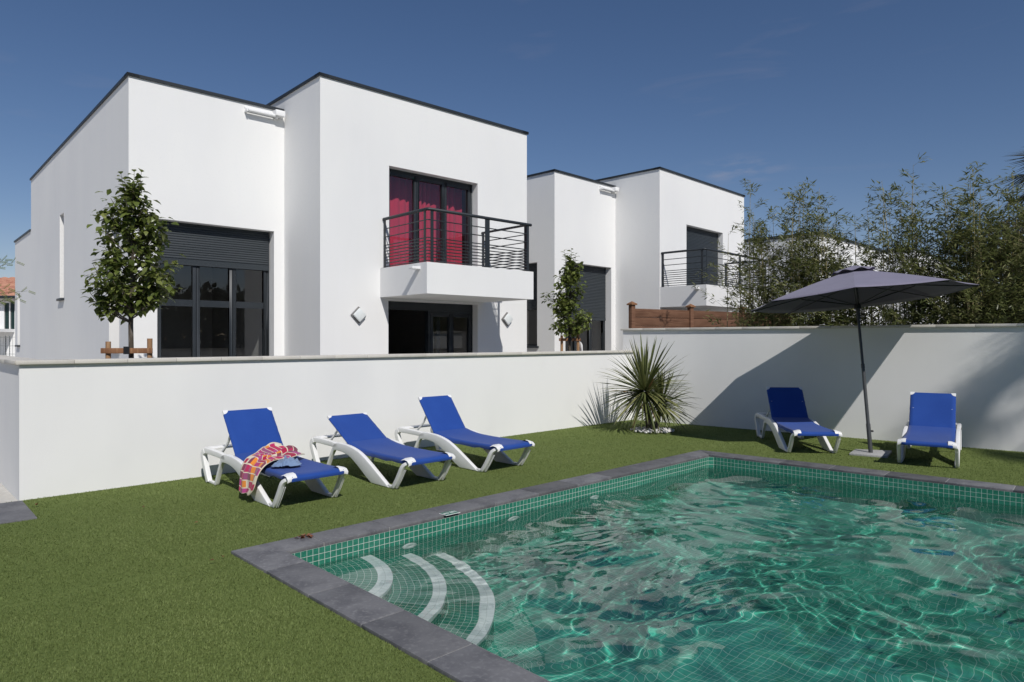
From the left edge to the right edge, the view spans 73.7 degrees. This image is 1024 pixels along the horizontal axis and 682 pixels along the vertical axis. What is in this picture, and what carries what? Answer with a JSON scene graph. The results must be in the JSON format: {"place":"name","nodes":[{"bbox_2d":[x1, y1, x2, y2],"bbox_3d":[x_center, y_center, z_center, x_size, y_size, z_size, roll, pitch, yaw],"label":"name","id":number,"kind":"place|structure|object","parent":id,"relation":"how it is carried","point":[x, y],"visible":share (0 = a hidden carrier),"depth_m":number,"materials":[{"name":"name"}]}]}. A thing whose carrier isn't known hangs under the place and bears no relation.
{"place":"outdoors","nodes":[
{"label":"outdoors","id":0,"kind":"place"},
{"bbox_2d":[0,483,17,502],"bbox_3d":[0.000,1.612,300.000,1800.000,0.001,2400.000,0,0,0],"label":"ground","id":1,"kind":"structure","parent":0,"point":[6,495],"depth_m":7.05,"materials":[{"name":"beige concrete"}]},
{"bbox_2d":[0,336,12,355],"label":"fence","id":2,"kind":"object","parent":1,"relation":"on","point":[6,345],"visible":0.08,"depth_m":25.00,"materials":[{"name":"metal"}]},
{"bbox_2d":[0,277,14,356],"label":"tiled house","id":3,"kind":"structure","parent":1,"relation":"on","point":[7,319],"depth_m":33.00,"materials":[{"name":"paint"}]},
{"bbox_2d":[0,256,34,304],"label":"mimosa branch","id":4,"kind":"object","parent":1,"relation":"on","point":[12,260],"visible":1,"depth_m":14.20,"materials":[{"name":"green plant"}]},
{"bbox_2d":[101,338,152,358],"bbox_3d":[-5.028,0.812,8.937,0.630,1.675,0.108,0,0,-8],"label":"tree stake","id":5,"kind":"object","parent":1,"relation":"on","point":[107,350],"visible":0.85,"depth_m":8.90,"materials":[{"name":"brown wood"}]},
{"bbox_2d":[80,168,184,357],"bbox_3d":[-4.962,-0.296,9.023,1.284,3.892,1.257,0,0,0],"label":"pear tree","id":6,"kind":"object","parent":1,"relation":"on","point":[149,294],"visible":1,"depth_m":8.90,"materials":[{"name":"green plant"}]},
{"bbox_2d":[14,72,532,359],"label":"white house","id":7,"kind":"structure","parent":1,"relation":"on","point":[316,213],"depth_m":12.87,"materials":[{"name":"paint"}]},
{"bbox_2d":[157,243,268,357],"bbox_3d":[-5.428,-0.205,12.445,2.038,3.494,0.068,0,0,-43],"label":"window","id":8,"kind":"structure","parent":7,"relation":"in","point":[195,303],"depth_m":12.60,"materials":[{"name":"metal"}]},
{"bbox_2d":[244,106,278,118],"bbox_3d":[-4.666,-4.250,12.731,0.600,0.100,0.129,0,0,-43],"label":"wall light","id":9,"kind":"object","parent":7,"relation":"attached to","point":[258,111],"visible":0.94,"depth_m":12.68,"materials":[{"name":"white paint"}]},
{"bbox_2d":[351,307,365,322],"bbox_3d":[-2.798,-0.465,12.499,0.311,0.311,0.084,0,0,-43],"label":"wall lamp","id":10,"kind":"object","parent":7,"relation":"attached to","point":[358,314],"visible":1,"depth_m":12.46,"materials":[{"name":"white plastic"}]},
{"bbox_2d":[389,168,471,266],"bbox_3d":[-1.672,-2.236,13.876,2.191,2.179,0.068,0,0,-43],"label":"window","id":11,"kind":"structure","parent":7,"relation":"in","point":[415,178],"depth_m":14.05,"materials":[{"name":"metal"}]},
{"bbox_2d":[425,311,439,352],"bbox_3d":[-1.633,0.473,14.022,0.338,2.141,0.068,0,0,-43],"label":"window","id":12,"kind":"structure","parent":7,"relation":"in","point":[436,319],"depth_m":14.05,"materials":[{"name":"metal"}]},
{"bbox_2d":[427,311,472,352],"bbox_3d":[-1.285,0.471,14.220,1.158,2.142,0.068,0,0,-43],"label":"window","id":13,"kind":"structure","parent":7,"relation":"in","point":[450,316],"depth_m":14.19,"materials":[{"name":"metal"}]},
{"bbox_2d":[502,312,512,325],"bbox_3d":[-0.093,-0.465,14.994,0.311,0.311,0.084,0,0,-43],"label":"wall lamp","id":14,"kind":"object","parent":7,"relation":"attached to","point":[507,318],"visible":1,"depth_m":14.95,"materials":[{"name":"white plastic"}]},
{"bbox_2d":[0,350,633,500],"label":"garden wall","id":15,"kind":"structure","parent":1,"relation":"on","point":[70,426],"depth_m":8.22,"materials":[{"name":"white paint"}]},
{"bbox_2d":[540,248,592,350],"bbox_3d":[1.324,-0.219,15.499,1.119,3.738,1.061,0,0,-33],"label":"pear tree","id":16,"kind":"object","parent":1,"relation":"on","point":[570,276],"visible":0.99,"depth_m":15.40,"materials":[{"name":"green plant"}]},
{"bbox_2d":[559,334,580,350],"bbox_3d":[1.301,0.750,15.437,0.490,1.800,0.108,0,0,-4],"label":"tree stake","id":17,"kind":"object","parent":1,"relation":"on","point":[562,339],"visible":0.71,"depth_m":15.41,"materials":[{"name":"brown wood"}]},
{"bbox_2d":[576,341,582,350],"bbox_3d":[1.682,0.810,15.592,0.358,1.582,0.322,0,0,-28],"label":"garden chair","id":18,"kind":"object","parent":1,"relation":"on","point":[580,346],"visible":0.09,"depth_m":15.47,"materials":[{"name":"white plastic"}]},
{"bbox_2d":[231,450,1023,681],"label":"swimming pool","id":19,"kind":"structure","parent":1,"relation":"in","point":[293,563],"depth_m":5.79,"materials":[{"name":"grey stone"}]},
{"bbox_2d":[294,533,312,537],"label":"dead leaf","id":20,"kind":"object","parent":19,"relation":"on","point":[307,535],"visible":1,"depth_m":5.47,"materials":[{"name":"brown plant"}]},
{"bbox_2d":[439,510,459,515],"bbox_3d":[-0.568,1.574,6.231,0.164,0.008,0.104,0,0,-44],"label":"depth sign","id":21,"kind":"object","parent":19,"relation":"on","point":[447,513],"visible":1,"depth_m":6.22,"materials":[{"name":"white paint"}]},
{"bbox_2d":[317,467,1023,681],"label":"water","id":22,"kind":"structure","parent":19,"relation":"in","point":[710,574],"depth_m":4.88,"materials":[{"name":"green liquid"}]},
{"bbox_2d":[527,167,765,351],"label":"white house","id":23,"kind":"structure","parent":1,"relation":"on","point":[643,239],"depth_m":18.96,"materials":[{"name":"paint"}]},
{"bbox_2d":[573,320,604,350],"bbox_3d":[1.942,-0.205,18.860,0.068,3.494,2.038,0,0,44],"label":"window","id":24,"kind":"structure","parent":23,"relation":"in","point":[589,333],"depth_m":19.10,"materials":[{"name":"metal"}]},
{"bbox_2d":[599,186,614,192],"bbox_3d":[2.688,-4.250,19.189,0.129,0.100,0.600,0,0,44],"label":"wall light","id":25,"kind":"object","parent":23,"relation":"attached to","point":[605,188],"visible":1,"depth_m":19.07,"materials":[{"name":"white paint"}]},
{"bbox_2d":[594,334,700,433],"bbox_3d":[2.366,0.756,12.031,1.863,1.804,1.924,0,0,32],"label":"dracaena","id":26,"kind":"object","parent":1,"relation":"on","point":[648,391],"visible":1,"depth_m":11.89,"materials":[{"name":"green plant"}]},
{"bbox_2d":[627,301,782,327],"bbox_3d":[5.138,0.422,17.098,5.960,2.627,0.170,0,0,-33],"label":"wooden fence","id":27,"kind":"object","parent":1,"relation":"on","point":[643,318],"visible":0.13,"depth_m":16.30,"materials":[{"name":"brown wood"}]},
{"bbox_2d":[688,223,760,326],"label":"bamboo","id":28,"kind":"object","parent":1,"relation":"on","point":[715,280],"visible":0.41,"depth_m":13.75,"materials":[{"name":"green plant"}]},
{"bbox_2d":[714,178,788,326],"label":"bamboo","id":29,"kind":"object","parent":1,"relation":"on","point":[744,262],"visible":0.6,"depth_m":13.38,"materials":[{"name":"green plant"}]},
{"bbox_2d":[730,206,816,326],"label":"bamboo","id":30,"kind":"object","parent":1,"relation":"on","point":[755,267],"visible":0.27,"depth_m":13.30,"materials":[{"name":"green plant"}]},
{"bbox_2d":[751,176,842,326],"bbox_3d":[5.215,-0.748,12.972,1.623,4.698,1.602,0,0,-45],"label":"bamboo","id":31,"kind":"object","parent":1,"relation":"on","point":[791,272],"visible":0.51,"depth_m":12.81,"materials":[{"name":"green plant"}]},
{"bbox_2d":[744,231,887,324],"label":"white house","id":32,"kind":"structure","parent":1,"relation":"on","point":[845,245],"depth_m":29.82,"materials":[{"name":"paint"}]},
{"bbox_2d":[769,195,868,325],"bbox_3d":[5.800,-0.589,13.000,1.884,4.379,1.502,0,0,38],"label":"bamboo","id":33,"kind":"object","parent":1,"relation":"on","point":[813,225],"visible":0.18,"depth_m":12.89,"materials":[{"name":"green plant"}]},
{"bbox_2d":[620,323,1023,451],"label":"garden wall","id":34,"kind":"structure","parent":1,"relation":"on","point":[731,374],"depth_m":11.20,"materials":[{"name":"white paint"}]},
{"bbox_2d":[778,187,868,325],"bbox_3d":[5.759,-0.648,12.597,1.630,4.497,1.438,0,0,41],"label":"bamboo","id":35,"kind":"object","parent":1,"relation":"on","point":[825,258],"visible":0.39,"depth_m":12.43,"materials":[{"name":"green plant"}]},
{"bbox_2d":[796,205,902,325],"bbox_3d":[6.174,-0.417,12.410,1.736,4.034,1.531,0,0,0],"label":"bamboo","id":36,"kind":"object","parent":1,"relation":"on","point":[845,249],"visible":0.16,"depth_m":12.37,"materials":[{"name":"green plant"}]},
{"bbox_2d":[824,239,888,324],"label":"bamboo","id":37,"kind":"object","parent":1,"relation":"on","point":[864,307],"visible":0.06,"depth_m":12.38,"materials":[{"name":"green plant"}]},
{"bbox_2d":[732,292,1023,326],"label":"bamboo undergrowth","id":38,"kind":"object","parent":1,"relation":"on","point":[892,309],"visible":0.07,"depth_m":11.46,"materials":[{"name":"green plant"}]},
{"bbox_2d":[843,188,937,325],"bbox_3d":[6.609,-0.579,11.965,1.612,4.358,1.537,0,0,-19],"label":"bamboo","id":39,"kind":"object","parent":1,"relation":"on","point":[869,246],"visible":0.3,"depth_m":12.01,"materials":[{"name":"green plant"}]},
{"bbox_2d":[856,152,950,324],"bbox_3d":[6.702,-0.823,11.755,1.662,4.846,1.509,0,0,0],"label":"bamboo","id":40,"kind":"object","parent":1,"relation":"on","point":[907,244],"visible":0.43,"depth_m":11.69,"materials":[{"name":"green plant"}]},
{"bbox_2d":[886,248,949,324],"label":"white house","id":41,"kind":"structure","parent":1,"relation":"on","point":[906,272],"depth_m":35.70,"materials":[{"name":"paint"}]},
{"bbox_2d":[876,195,966,324],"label":"bamboo","id":42,"kind":"object","parent":1,"relation":"on","point":[931,223],"visible":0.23,"depth_m":11.77,"materials":[{"name":"green plant"}]},
{"bbox_2d":[902,182,998,324],"bbox_3d":[7.211,-0.555,11.392,1.756,4.310,1.465,0,0,-20],"label":"bamboo","id":43,"kind":"object","parent":1,"relation":"on","point":[943,262],"visible":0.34,"depth_m":11.20,"materials":[{"name":"green plant"}]},
{"bbox_2d":[917,162,1017,323],"bbox_3d":[7.591,-0.676,11.447,1.551,4.552,1.500,0,0,0],"label":"bamboo","id":44,"kind":"object","parent":1,"relation":"on","point":[957,247],"visible":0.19,"depth_m":11.34,"materials":[{"name":"green plant"}]},
{"bbox_2d":[917,161,1023,323],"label":"bamboo","id":45,"kind":"object","parent":1,"relation":"on","point":[977,259],"visible":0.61,"depth_m":10.79,"materials":[{"name":"green plant"}]},
{"bbox_2d":[946,217,1023,322],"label":"dark bush","id":46,"kind":"object","parent":1,"relation":"on","point":[999,260],"visible":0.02,"depth_m":16.44,"materials":[{"name":"green plant"}]},
{"bbox_2d":[952,166,1023,323],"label":"bamboo","id":47,"kind":"object","parent":1,"relation":"on","point":[1011,200],"visible":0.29,"depth_m":10.93,"materials":[{"name":"green plant"}]},
{"bbox_2d":[981,181,1023,323],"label":"bamboo","id":48,"kind":"object","parent":1,"relation":"on","point":[1019,248],"visible":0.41,"depth_m":10.68,"materials":[{"name":"green plant"}]},
{"bbox_2d":[995,150,1023,237],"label":"fan palm","id":49,"kind":"object","parent":1,"relation":"on","point":[1020,177],"visible":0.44,"depth_m":13.23,"materials":[{"name":"green plant"}]},
{"bbox_2d":[0,500,36,523],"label":"paving","id":50,"kind":"structure","parent":0,"point":[14,511],"depth_m":6.30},
{"bbox_2d":[0,420,1023,681],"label":"lawn","id":51,"kind":"structure","parent":0,"point":[324,652],"depth_m":5.27,"materials":[{"name":"green plant"}]},
{"bbox_2d":[201,407,347,507],"bbox_3d":[-2.578,1.183,7.281,0.678,0.827,2.092,0,0,-44],"label":"sun lounger","id":52,"kind":"object","parent":51,"relation":"on","point":[251,431],"visible":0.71,"depth_m":7.34,"materials":[{"name":"blue fabric"}]},
{"bbox_2d":[239,442,304,495],"bbox_3d":[-2.535,1.322,7.100,0.576,0.396,0.902,0,0,22],"label":"towel","id":53,"kind":"object","parent":52,"relation":"on","point":[255,464],"visible":1,"depth_m":6.89,"materials":[{"name":"multicoloured fabric"}]},
{"bbox_2d":[272,455,301,466],"bbox_3d":[-2.272,1.202,6.859,0.297,0.100,0.224,0,0,-26],"label":"folded top","id":54,"kind":"object","parent":52,"relation":"on","point":[289,461],"visible":1,"depth_m":6.80,"materials":[{"name":"blue fabric"}]},
{"bbox_2d":[310,412,454,488],"bbox_3d":[-1.585,1.263,8.119,0.678,0.665,2.092,0,0,-44],"label":"sun lounger","id":55,"kind":"object","parent":51,"relation":"on","point":[362,435],"visible":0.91,"depth_m":8.00,"materials":[{"name":"blue fabric"}]},
{"bbox_2d":[395,395,534,471],"bbox_3d":[-0.671,1.181,9.053,0.678,0.830,2.092,0,0,-44],"label":"sun lounger","id":56,"kind":"object","parent":51,"relation":"on","point":[448,429],"visible":0.89,"depth_m":8.99,"materials":[{"name":"blue fabric"}]},
{"bbox_2d":[630,426,674,433],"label":"pebbles","id":57,"kind":"object","parent":51,"relation":"on","point":[649,430],"visible":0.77,"depth_m":11.85,"materials":[{"name":"white stone"}]},
{"bbox_2d":[755,387,841,452],"bbox_3d":[4.330,1.173,10.454,0.678,0.847,2.092,0,0,6],"label":"sun lounger","id":58,"kind":"object","parent":51,"relation":"on","point":[787,409],"visible":1,"depth_m":10.67,"materials":[{"name":"blue fabric"}]},
{"bbox_2d":[849,449,891,457],"bbox_3d":[5.057,1.585,9.620,0.464,0.030,0.587,0,0,35],"label":"granite slab","id":59,"kind":"object","parent":51,"relation":"on","point":[875,453],"depth_m":9.48,"materials":[{"name":"grey stone"}]},
{"bbox_2d":[751,266,979,452],"bbox_3d":[5.000,0.243,9.897,2.835,2.662,2.826,0,0,0],"label":"umbrella","id":60,"kind":"object","parent":59,"relation":"on","point":[857,288],"visible":1,"depth_m":9.83,"materials":[{"name":"grey fabric"}]},
{"bbox_2d":[897,392,961,467],"bbox_3d":[5.742,1.173,9.357,0.678,0.847,2.092,0,0,34],"label":"sun lounger","id":61,"kind":"object","parent":51,"relation":"on","point":[931,422],"visible":1,"depth_m":9.53,"materials":[{"name":"blue fabric"}]},
{"bbox_2d":[0,0,1023,323],"label":"sky","id":62,"kind":"structure","parent":0,"point":[841,95],"materials":[{"name":"blue"}]}
]}

